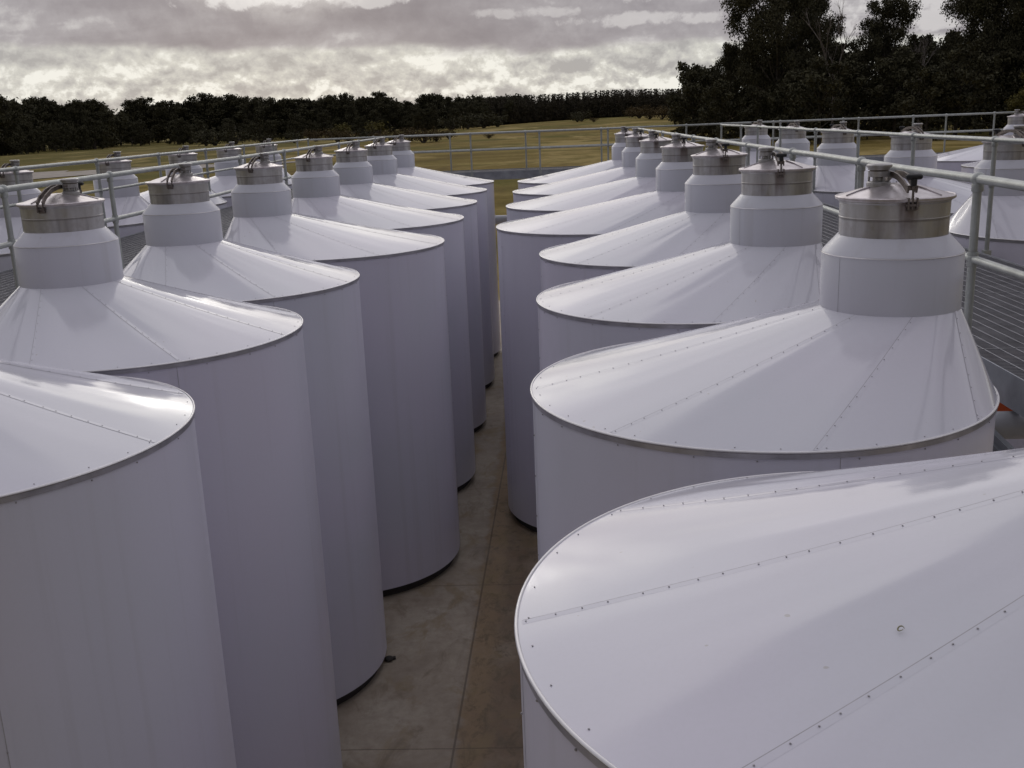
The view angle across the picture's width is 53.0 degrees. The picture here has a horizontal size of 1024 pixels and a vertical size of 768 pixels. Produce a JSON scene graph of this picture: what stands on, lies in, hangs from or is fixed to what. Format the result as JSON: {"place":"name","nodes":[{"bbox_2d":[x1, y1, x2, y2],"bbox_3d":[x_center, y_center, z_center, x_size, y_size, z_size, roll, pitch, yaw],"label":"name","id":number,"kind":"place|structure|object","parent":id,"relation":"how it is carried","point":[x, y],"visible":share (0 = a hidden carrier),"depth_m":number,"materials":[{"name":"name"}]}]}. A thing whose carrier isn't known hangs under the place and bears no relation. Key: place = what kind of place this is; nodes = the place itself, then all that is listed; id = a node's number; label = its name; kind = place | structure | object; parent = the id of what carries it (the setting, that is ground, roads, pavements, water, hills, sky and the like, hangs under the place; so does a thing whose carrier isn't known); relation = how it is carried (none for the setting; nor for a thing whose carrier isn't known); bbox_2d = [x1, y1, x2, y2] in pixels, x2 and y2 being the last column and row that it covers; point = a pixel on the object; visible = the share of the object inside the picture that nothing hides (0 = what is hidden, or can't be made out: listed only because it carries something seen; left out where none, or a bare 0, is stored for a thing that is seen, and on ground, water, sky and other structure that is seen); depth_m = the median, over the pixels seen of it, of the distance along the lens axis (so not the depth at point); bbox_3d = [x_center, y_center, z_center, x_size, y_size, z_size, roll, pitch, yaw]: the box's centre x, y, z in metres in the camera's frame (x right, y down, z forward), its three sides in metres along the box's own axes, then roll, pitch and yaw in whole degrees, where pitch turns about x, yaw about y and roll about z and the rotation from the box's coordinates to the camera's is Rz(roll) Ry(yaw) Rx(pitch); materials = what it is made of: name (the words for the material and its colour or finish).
{"place":"outdoors","nodes":[
{"label":"outdoors","id":0,"kind":"place"},
{"bbox_2d":[32,161,294,178],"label":"path","id":1,"kind":"structure","parent":0,"point":[39,175],"depth_m":159.72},
{"bbox_2d":[337,300,537,767],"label":"concrete slab","id":2,"kind":"structure","parent":0,"point":[442,689],"depth_m":11.40,"materials":[{"name":"concrete"}]},
{"bbox_2d":[0,160,40,271],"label":"storage tank","id":3,"kind":"object","parent":2,"relation":"on","point":[8,178],"visible":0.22,"depth_m":14.04,"materials":[{"name":"metal"}]},
{"bbox_2d":[0,359,236,767],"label":"storage tank","id":4,"kind":"object","parent":2,"relation":"on","point":[111,653],"visible":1,"depth_m":4.93,"materials":[{"name":"metal"}]},
{"bbox_2d":[93,151,149,237],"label":"storage tank","id":5,"kind":"object","parent":2,"relation":"on","point":[129,200],"visible":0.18,"depth_m":17.43,"materials":[{"name":"metal"}]},
{"bbox_2d":[0,189,292,305],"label":"walkway","id":6,"kind":"structure","parent":2,"relation":"on","point":[132,245],"depth_m":14.63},
{"bbox_2d":[0,138,309,231],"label":"guard rail","id":7,"kind":"object","parent":6,"relation":"attached to","point":[16,169],"visible":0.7,"depth_m":16.86,"materials":[{"name":"metal"}]},
{"bbox_2d":[0,137,378,288],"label":"guard rail","id":8,"kind":"object","parent":6,"relation":"attached to","point":[115,218],"visible":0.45,"depth_m":10.80,"materials":[{"name":"metal"}]},
{"bbox_2d":[0,178,342,767],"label":"storage tank","id":9,"kind":"object","parent":2,"relation":"on","point":[78,300],"visible":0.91,"depth_m":7.44,"materials":[{"name":"metal"}]},
{"bbox_2d":[140,146,226,208],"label":"storage tank","id":10,"kind":"object","parent":2,"relation":"on","point":[219,202],"visible":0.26,"depth_m":20.86,"materials":[{"name":"metal"}]},
{"bbox_2d":[210,142,243,206],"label":"storage tank","id":11,"kind":"object","parent":2,"relation":"on","point":[222,181],"visible":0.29,"depth_m":23.78,"materials":[{"name":"metal"}]},
{"bbox_2d":[123,163,386,704],"bbox_3d":[-2.721,0.481,10.630,2.504,5.448,2.504,-2,15,2],"label":"storage tank","id":12,"kind":"object","parent":2,"relation":"on","point":[187,246],"visible":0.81,"depth_m":9.93,"materials":[{"name":"metal"}]},
{"bbox_2d":[255,139,291,188],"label":"storage tank","id":13,"kind":"object","parent":2,"relation":"on","point":[263,148],"visible":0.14,"depth_m":27.05,"materials":[{"name":"metal"}]},
{"bbox_2d":[224,153,459,596],"bbox_3d":[-2.218,-0.259,13.398,2.842,5.448,2.842,-2,15,2],"label":"storage tank","id":14,"kind":"object","parent":2,"relation":"on","point":[403,293],"visible":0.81,"depth_m":12.55,"materials":[{"name":"metal"}]},
{"bbox_2d":[291,146,475,491],"bbox_3d":[-2.111,-1.044,16.399,2.842,5.448,2.842,-2,15,2],"label":"storage tank","id":15,"kind":"object","parent":2,"relation":"on","point":[315,179],"visible":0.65,"depth_m":15.64,"materials":[{"name":"metal"}]},
{"bbox_2d":[333,141,486,432],"bbox_3d":[-2.005,-1.824,19.382,2.842,5.448,2.842,-2,15,2],"label":"storage tank","id":16,"kind":"object","parent":2,"relation":"on","point":[352,167],"visible":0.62,"depth_m":18.64,"materials":[{"name":"metal"}]},
{"bbox_2d":[364,137,494,388],"bbox_3d":[-1.896,-2.624,22.441,2.842,5.448,2.842,-2,15,2],"label":"storage tank","id":17,"kind":"object","parent":2,"relation":"on","point":[381,159],"visible":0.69,"depth_m":21.70,"materials":[{"name":"metal"}]},
{"bbox_2d":[386,135,500,356],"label":"storage tank","id":18,"kind":"object","parent":2,"relation":"on","point":[402,153],"visible":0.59,"depth_m":24.58,"materials":[{"name":"metal"}]},
{"bbox_2d":[517,126,632,188],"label":"storage tank","id":19,"kind":"object","parent":2,"relation":"on","point":[619,146],"visible":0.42,"depth_m":23.88,"materials":[{"name":"metal"}]},
{"bbox_2d":[513,128,648,202],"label":"storage tank","id":20,"kind":"object","parent":2,"relation":"on","point":[631,151],"visible":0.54,"depth_m":20.52,"materials":[{"name":"metal"}]},
{"bbox_2d":[506,130,671,220],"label":"storage tank","id":21,"kind":"object","parent":2,"relation":"on","point":[648,161],"visible":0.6,"depth_m":17.18,"materials":[{"name":"metal"}]},
{"bbox_2d":[496,134,704,531],"bbox_3d":[1.323,-0.773,14.837,2.982,5.448,2.842,-2,15,2],"label":"storage tank","id":22,"kind":"object","parent":2,"relation":"on","point":[523,243],"visible":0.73,"depth_m":13.97,"materials":[{"name":"metal"}]},
{"bbox_2d":[539,139,747,291],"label":"storage tank","id":23,"kind":"object","parent":2,"relation":"on","point":[712,193],"visible":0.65,"depth_m":10.85,"materials":[{"name":"metal"}]},
{"bbox_2d":[536,147,822,371],"bbox_3d":[1.512,0.749,8.956,2.504,5.448,2.504,-2,15,2],"label":"storage tank","id":24,"kind":"object","parent":2,"relation":"on","point":[766,258],"visible":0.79,"depth_m":8.01,"materials":[{"name":"metal"}]},
{"bbox_2d":[441,152,942,179],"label":"walkway","id":25,"kind":"structure","parent":2,"relation":"on","point":[510,173],"depth_m":28.66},
{"bbox_2d":[383,127,637,175],"bbox_3d":[-0.033,-6.410,28.515,7.056,1.211,0.082,-2,15,2],"label":"guard rail","id":26,"kind":"object","parent":25,"relation":"attached to","point":[540,147],"visible":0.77,"depth_m":28.41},
{"bbox_2d":[310,112,1010,170],"bbox_3d":[4.806,-6.860,29.528,21.356,1.201,0.082,-2,15,2],"label":"guard rail","id":27,"kind":"object","parent":25,"relation":"attached to","point":[686,125],"visible":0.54,"depth_m":29.57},
{"bbox_2d":[722,111,1020,140],"bbox_3d":[10.589,-6.715,28.057,9.682,1.219,0.082,-2,15,2],"label":"guard rail","id":28,"kind":"object","parent":25,"relation":"attached to","point":[913,116],"visible":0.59,"depth_m":27.93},
{"bbox_2d":[720,123,1023,254],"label":"guard rail","id":29,"kind":"object","parent":25,"relation":"attached to","point":[994,140],"visible":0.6,"depth_m":13.33,"materials":[{"name":"metal"}]},
{"bbox_2d":[742,120,773,166],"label":"storage tank","id":30,"kind":"object","parent":2,"relation":"on","point":[750,136],"visible":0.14,"depth_m":25.80,"materials":[{"name":"metal"}]},
{"bbox_2d":[530,163,999,560],"bbox_3d":[1.411,1.485,6.144,2.504,5.448,2.504,-2,15,2],"label":"storage tank","id":31,"kind":"object","parent":2,"relation":"on","point":[871,356],"visible":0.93,"depth_m":5.15,"materials":[{"name":"metal"}]},
{"bbox_2d":[822,202,1023,416],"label":"walkway","id":32,"kind":"structure","parent":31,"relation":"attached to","point":[997,330],"depth_m":7.58,"materials":[{"name":"metal"}]},
{"bbox_2d":[638,127,1023,329],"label":"guard rail","id":33,"kind":"object","parent":32,"relation":"attached to","point":[978,181],"visible":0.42,"depth_m":6.05,"materials":[{"name":"metal"}]},
{"bbox_2d":[995,411,1023,438],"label":"pipe","id":34,"kind":"object","parent":32,"relation":"attached to","point":[1009,424],"depth_m":6.11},
{"bbox_2d":[993,430,1014,451],"bbox_3d":[2.992,0.554,5.882,0.100,0.693,0.960,-12,17,-33],"label":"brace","id":35,"kind":"object","parent":34,"relation":"attached to","point":[1000,443],"depth_m":5.99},
{"bbox_2d":[514,448,1023,767],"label":"storage tank","id":36,"kind":"object","parent":2,"relation":"on","point":[754,621],"visible":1,"depth_m":2.74,"materials":[{"name":"metal"}]},
{"bbox_2d":[774,121,812,165],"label":"storage tank","id":37,"kind":"object","parent":2,"relation":"on","point":[797,139],"visible":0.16,"depth_m":21.92,"materials":[{"name":"metal"}]},
{"bbox_2d":[814,122,871,206],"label":"storage tank","id":38,"kind":"object","parent":2,"relation":"on","point":[833,179],"visible":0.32,"depth_m":18.40,"materials":[{"name":"metal"}]},
{"bbox_2d":[884,123,971,216],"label":"storage tank","id":39,"kind":"object","parent":2,"relation":"on","point":[926,155],"visible":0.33,"depth_m":14.66,"materials":[{"name":"metal"}]},
{"bbox_2d":[937,109,1023,171],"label":"storage tank","id":40,"kind":"object","parent":2,"relation":"on","point":[954,160],"visible":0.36,"depth_m":26.05,"materials":[{"name":"metal"}]},
{"bbox_2d":[949,125,1023,448],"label":"storage tank","id":41,"kind":"object","parent":2,"relation":"on","point":[1007,233],"visible":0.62,"depth_m":11.46,"materials":[{"name":"metal"}]},
{"bbox_2d":[0,0,981,129],"label":"sky","id":42,"kind":"structure","parent":0,"point":[112,52],"materials":[{"name":"grey"}]},
{"bbox_2d":[0,108,1000,299],"bbox_3d":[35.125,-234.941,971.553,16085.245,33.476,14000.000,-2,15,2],"label":"ground","id":43,"kind":"structure","parent":0,"point":[504,189],"depth_m":203.50,"materials":[{"name":"green plant"}]},
{"bbox_2d":[0,94,26,155],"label":"distant tree","id":44,"kind":"object","parent":43,"relation":"on","point":[21,137],"visible":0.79,"depth_m":320.26,"materials":[{"name":"green plant"}]},
{"bbox_2d":[12,118,36,153],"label":"understorey tree","id":45,"kind":"object","parent":43,"relation":"on","point":[26,127],"visible":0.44,"depth_m":337.14,"materials":[{"name":"green plant"}]},
{"bbox_2d":[12,102,52,149],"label":"distant tree","id":46,"kind":"object","parent":43,"relation":"on","point":[35,121],"visible":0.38,"depth_m":373.75,"materials":[{"name":"green plant"}]},
{"bbox_2d":[20,96,60,150],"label":"distant tree","id":47,"kind":"object","parent":43,"relation":"on","point":[35,101],"visible":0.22,"depth_m":390.42,"materials":[{"name":"green plant"}]},
{"bbox_2d":[35,98,68,150],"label":"distant tree","id":48,"kind":"object","parent":43,"relation":"on","point":[53,109],"visible":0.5,"depth_m":390.85,"materials":[{"name":"green plant"}]},
{"bbox_2d":[45,126,65,151],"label":"understorey tree","id":49,"kind":"object","parent":43,"relation":"on","point":[54,135],"visible":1,"depth_m":360.49,"materials":[{"name":"green plant"}]},
{"bbox_2d":[51,120,74,150],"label":"understorey tree","id":50,"kind":"object","parent":43,"relation":"on","point":[61,128],"visible":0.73,"depth_m":365.56,"materials":[{"name":"green plant"}]},
{"bbox_2d":[64,98,90,149],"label":"distant tree","id":51,"kind":"object","parent":43,"relation":"on","point":[78,114],"visible":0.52,"depth_m":391.99,"materials":[{"name":"green plant"}]},
{"bbox_2d":[67,98,113,148],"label":"distant tree","id":52,"kind":"object","parent":43,"relation":"on","point":[93,105],"visible":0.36,"depth_m":402.19,"materials":[{"name":"green plant"}]},
{"bbox_2d":[129,119,150,145],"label":"understorey tree","id":53,"kind":"object","parent":43,"relation":"on","point":[140,122],"visible":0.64,"depth_m":449.73,"materials":[{"name":"green plant"}]},
{"bbox_2d":[122,96,165,141],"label":"distant tree","id":54,"kind":"object","parent":43,"relation":"on","point":[141,110],"visible":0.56,"depth_m":505.94,"materials":[{"name":"green plant"}]},
{"bbox_2d":[133,103,169,142],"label":"distant tree","id":55,"kind":"object","parent":43,"relation":"on","point":[157,126],"visible":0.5,"depth_m":506.86,"materials":[{"name":"green plant"}]},
{"bbox_2d":[147,100,184,142],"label":"distant tree","id":56,"kind":"object","parent":43,"relation":"on","point":[160,110],"visible":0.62,"depth_m":506.34,"materials":[{"name":"green plant"}]},
{"bbox_2d":[170,117,190,144],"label":"understorey tree","id":57,"kind":"object","parent":43,"relation":"on","point":[180,121],"visible":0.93,"depth_m":439.31,"materials":[{"name":"green plant"}]},
{"bbox_2d":[176,99,215,128],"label":"distant tree","id":58,"kind":"object","parent":43,"relation":"on","point":[189,105],"visible":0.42,"depth_m":515.60,"materials":[{"name":"green plant"}]},
{"bbox_2d":[185,92,223,138],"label":"distant tree","id":59,"kind":"object","parent":43,"relation":"on","point":[208,109],"visible":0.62,"depth_m":515.58,"materials":[{"name":"green plant"}]},
{"bbox_2d":[193,129,228,145],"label":"shrub","id":60,"kind":"object","parent":43,"relation":"on","point":[215,142],"visible":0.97,"depth_m":338.22,"materials":[{"name":"green plant"}]},
{"bbox_2d":[212,93,245,132],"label":"distant tree","id":61,"kind":"object","parent":43,"relation":"on","point":[230,99],"visible":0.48,"depth_m":522.13,"materials":[{"name":"green plant"}]},
{"bbox_2d":[222,128,248,144],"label":"shrub","id":62,"kind":"object","parent":43,"relation":"on","point":[241,135],"visible":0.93,"depth_m":344.28,"materials":[{"name":"green plant"}]},
{"bbox_2d":[219,96,255,133],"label":"distant tree","id":63,"kind":"object","parent":43,"relation":"on","point":[243,99],"visible":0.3,"depth_m":523.36,"materials":[{"name":"green plant"}]},
{"bbox_2d":[234,97,278,138],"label":"distant tree","id":64,"kind":"object","parent":43,"relation":"on","point":[253,105],"visible":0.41,"depth_m":504.12,"materials":[{"name":"green plant"}]},
{"bbox_2d":[2,92,536,147],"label":"woodland","id":65,"kind":"object","parent":43,"relation":"on","point":[118,131],"visible":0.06,"depth_m":438.65,"materials":[{"name":"green plant"}]},
{"bbox_2d":[252,97,288,139],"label":"distant tree","id":66,"kind":"object","parent":43,"relation":"on","point":[267,110],"visible":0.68,"depth_m":485.01,"materials":[{"name":"green plant"}]},
{"bbox_2d":[262,98,299,138],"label":"distant tree","id":67,"kind":"object","parent":43,"relation":"on","point":[282,103],"visible":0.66,"depth_m":484.15,"materials":[{"name":"green plant"}]},
{"bbox_2d":[285,113,306,138],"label":"understorey tree","id":68,"kind":"object","parent":43,"relation":"on","point":[296,121],"visible":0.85,"depth_m":440.89,"materials":[{"name":"green plant"}]},
{"bbox_2d":[281,97,319,137],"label":"distant tree","id":69,"kind":"object","parent":43,"relation":"on","point":[302,105],"visible":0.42,"depth_m":484.07,"materials":[{"name":"green plant"}]},
{"bbox_2d":[315,109,332,137],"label":"understorey tree","id":70,"kind":"object","parent":43,"relation":"on","point":[325,123],"visible":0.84,"depth_m":445.33,"materials":[{"name":"green plant"}]},
{"bbox_2d":[307,94,350,135],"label":"distant tree","id":71,"kind":"object","parent":43,"relation":"on","point":[330,104],"visible":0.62,"depth_m":473.68,"materials":[{"name":"green plant"}]},
{"bbox_2d":[335,92,358,135],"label":"distant tree","id":72,"kind":"object","parent":43,"relation":"on","point":[347,106],"visible":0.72,"depth_m":474.10,"materials":[{"name":"green plant"}]},
{"bbox_2d":[344,97,376,131],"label":"distant tree","id":73,"kind":"object","parent":43,"relation":"on","point":[360,104],"visible":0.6,"depth_m":464.88,"materials":[{"name":"green plant"}]},
{"bbox_2d":[363,90,398,131],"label":"distant tree","id":74,"kind":"object","parent":43,"relation":"on","point":[380,99],"visible":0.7,"depth_m":463.93,"materials":[{"name":"green plant"}]},
{"bbox_2d":[383,100,405,133],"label":"distant tree","id":75,"kind":"object","parent":43,"relation":"on","point":[393,107],"visible":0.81,"depth_m":464.45,"materials":[{"name":"green plant"}]},
{"bbox_2d":[404,126,439,142],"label":"shrub","id":76,"kind":"object","parent":43,"relation":"on","point":[425,139],"visible":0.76,"depth_m":248.72,"materials":[{"name":"green plant"}]},
{"bbox_2d":[414,93,448,129],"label":"distant tree","id":77,"kind":"object","parent":43,"relation":"on","point":[431,98],"visible":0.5,"depth_m":452.98,"materials":[{"name":"green plant"}]},
{"bbox_2d":[466,110,499,128],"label":"shrub","id":78,"kind":"object","parent":43,"relation":"on","point":[478,121],"visible":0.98,"depth_m":392.26,"materials":[{"name":"green plant"}]},
{"bbox_2d":[469,87,741,124],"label":"pine plantation","id":79,"kind":"object","parent":43,"relation":"on","point":[620,95],"visible":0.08,"depth_m":482.89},
{"bbox_2d":[665,60,707,135],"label":"eucalypt","id":80,"kind":"object","parent":43,"relation":"on","point":[685,68],"visible":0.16,"depth_m":205.86,"materials":[{"name":"green plant"}]},
{"bbox_2d":[666,69,718,142],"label":"eucalypt","id":81,"kind":"object","parent":43,"relation":"on","point":[691,91],"visible":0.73,"depth_m":170.89,"materials":[{"name":"green plant"}]},
{"bbox_2d":[691,65,739,137],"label":"eucalypt","id":82,"kind":"object","parent":43,"relation":"on","point":[708,71],"visible":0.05,"depth_m":180.25,"materials":[{"name":"green plant"}]},
{"bbox_2d":[697,77,747,138],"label":"eucalypt","id":83,"kind":"object","parent":43,"relation":"on","point":[718,91],"visible":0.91,"depth_m":154.50,"materials":[{"name":"green plant"}]},
{"bbox_2d":[710,41,749,133],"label":"eucalypt","id":84,"kind":"object","parent":43,"relation":"on","point":[725,61],"visible":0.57,"depth_m":172.44,"materials":[{"name":"green plant"}]},
{"bbox_2d":[738,84,780,137],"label":"eucalypt","id":85,"kind":"object","parent":43,"relation":"on","point":[761,98],"visible":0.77,"depth_m":156.75,"materials":[{"name":"green plant"}]},
{"bbox_2d":[719,0,837,140],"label":"eucalypt","id":86,"kind":"object","parent":43,"relation":"on","point":[763,22],"visible":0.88,"depth_m":162.11,"materials":[{"name":"green plant"}]},
{"bbox_2d":[749,42,821,133],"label":"eucalypt","id":87,"kind":"object","parent":43,"relation":"on","point":[779,84],"visible":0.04,"depth_m":167.66,"materials":[{"name":"green plant"}]},
{"bbox_2d":[766,68,816,142],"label":"eucalypt","id":88,"kind":"object","parent":43,"relation":"on","point":[791,78],"visible":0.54,"depth_m":152.95,"materials":[{"name":"green plant"}]},
{"bbox_2d":[785,0,845,112],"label":"eucalypt","id":89,"kind":"object","parent":43,"relation":"on","point":[825,8],"visible":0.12,"depth_m":170.26,"materials":[{"name":"green plant"}]},
{"bbox_2d":[786,56,852,143],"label":"eucalypt","id":90,"kind":"object","parent":43,"relation":"on","point":[819,82],"visible":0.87,"depth_m":145.63,"materials":[{"name":"green plant"}]},
{"bbox_2d":[799,1,857,123],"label":"dead tree","id":91,"kind":"object","parent":43,"relation":"on","point":[825,54],"visible":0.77,"depth_m":154.45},
{"bbox_2d":[825,59,885,138],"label":"eucalypt","id":92,"kind":"object","parent":43,"relation":"on","point":[850,78],"visible":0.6,"depth_m":157.27,"materials":[{"name":"green plant"}]},
{"bbox_2d":[842,55,877,129],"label":"eucalypt","id":93,"kind":"object","parent":43,"relation":"on","point":[867,109],"visible":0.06,"depth_m":181.19,"materials":[{"name":"green plant"}]},
{"bbox_2d":[843,0,928,136],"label":"eucalypt","id":94,"kind":"object","parent":43,"relation":"on","point":[882,38],"visible":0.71,"depth_m":165.56,"materials":[{"name":"green plant"}]},
{"bbox_2d":[865,45,927,136],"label":"eucalypt","id":95,"kind":"object","parent":43,"relation":"on","point":[895,90],"visible":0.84,"depth_m":155.23,"materials":[{"name":"green plant"}]},
{"bbox_2d":[892,33,945,129],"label":"eucalypt","id":96,"kind":"object","parent":43,"relation":"on","point":[929,37],"visible":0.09,"depth_m":194.87,"materials":[{"name":"green plant"}]},
{"bbox_2d":[894,61,959,140],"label":"eucalypt","id":97,"kind":"object","parent":43,"relation":"on","point":[929,91],"visible":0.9,"depth_m":144.31,"materials":[{"name":"green plant"}]},
{"bbox_2d":[921,38,1003,135],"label":"eucalypt","id":98,"kind":"object","parent":43,"relation":"on","point":[984,76],"visible":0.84,"depth_m":143.95,"materials":[{"name":"green plant"}]},
{"bbox_2d":[930,0,1023,133],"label":"eucalypt","id":99,"kind":"object","parent":43,"relation":"on","point":[995,34],"visible":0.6,"depth_m":157.02,"materials":[{"name":"green plant"}]},
{"bbox_2d":[958,47,1023,134],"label":"eucalypt","id":100,"kind":"object","parent":43,"relation":"on","point":[999,94],"visible":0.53,"depth_m":153.88,"materials":[{"name":"green plant"}]},
{"bbox_2d":[992,50,1023,116],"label":"eucalypt","id":101,"kind":"object","parent":43,"relation":"on","point":[1021,69],"visible":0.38,"depth_m":153.72,"materials":[{"name":"green plant"}]},
{"bbox_2d":[1003,0,1023,66],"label":"eucalypt","id":102,"kind":"object","parent":43,"relation":"on","point":[1018,5],"visible":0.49,"depth_m":152.74,"materials":[{"name":"green plant"}]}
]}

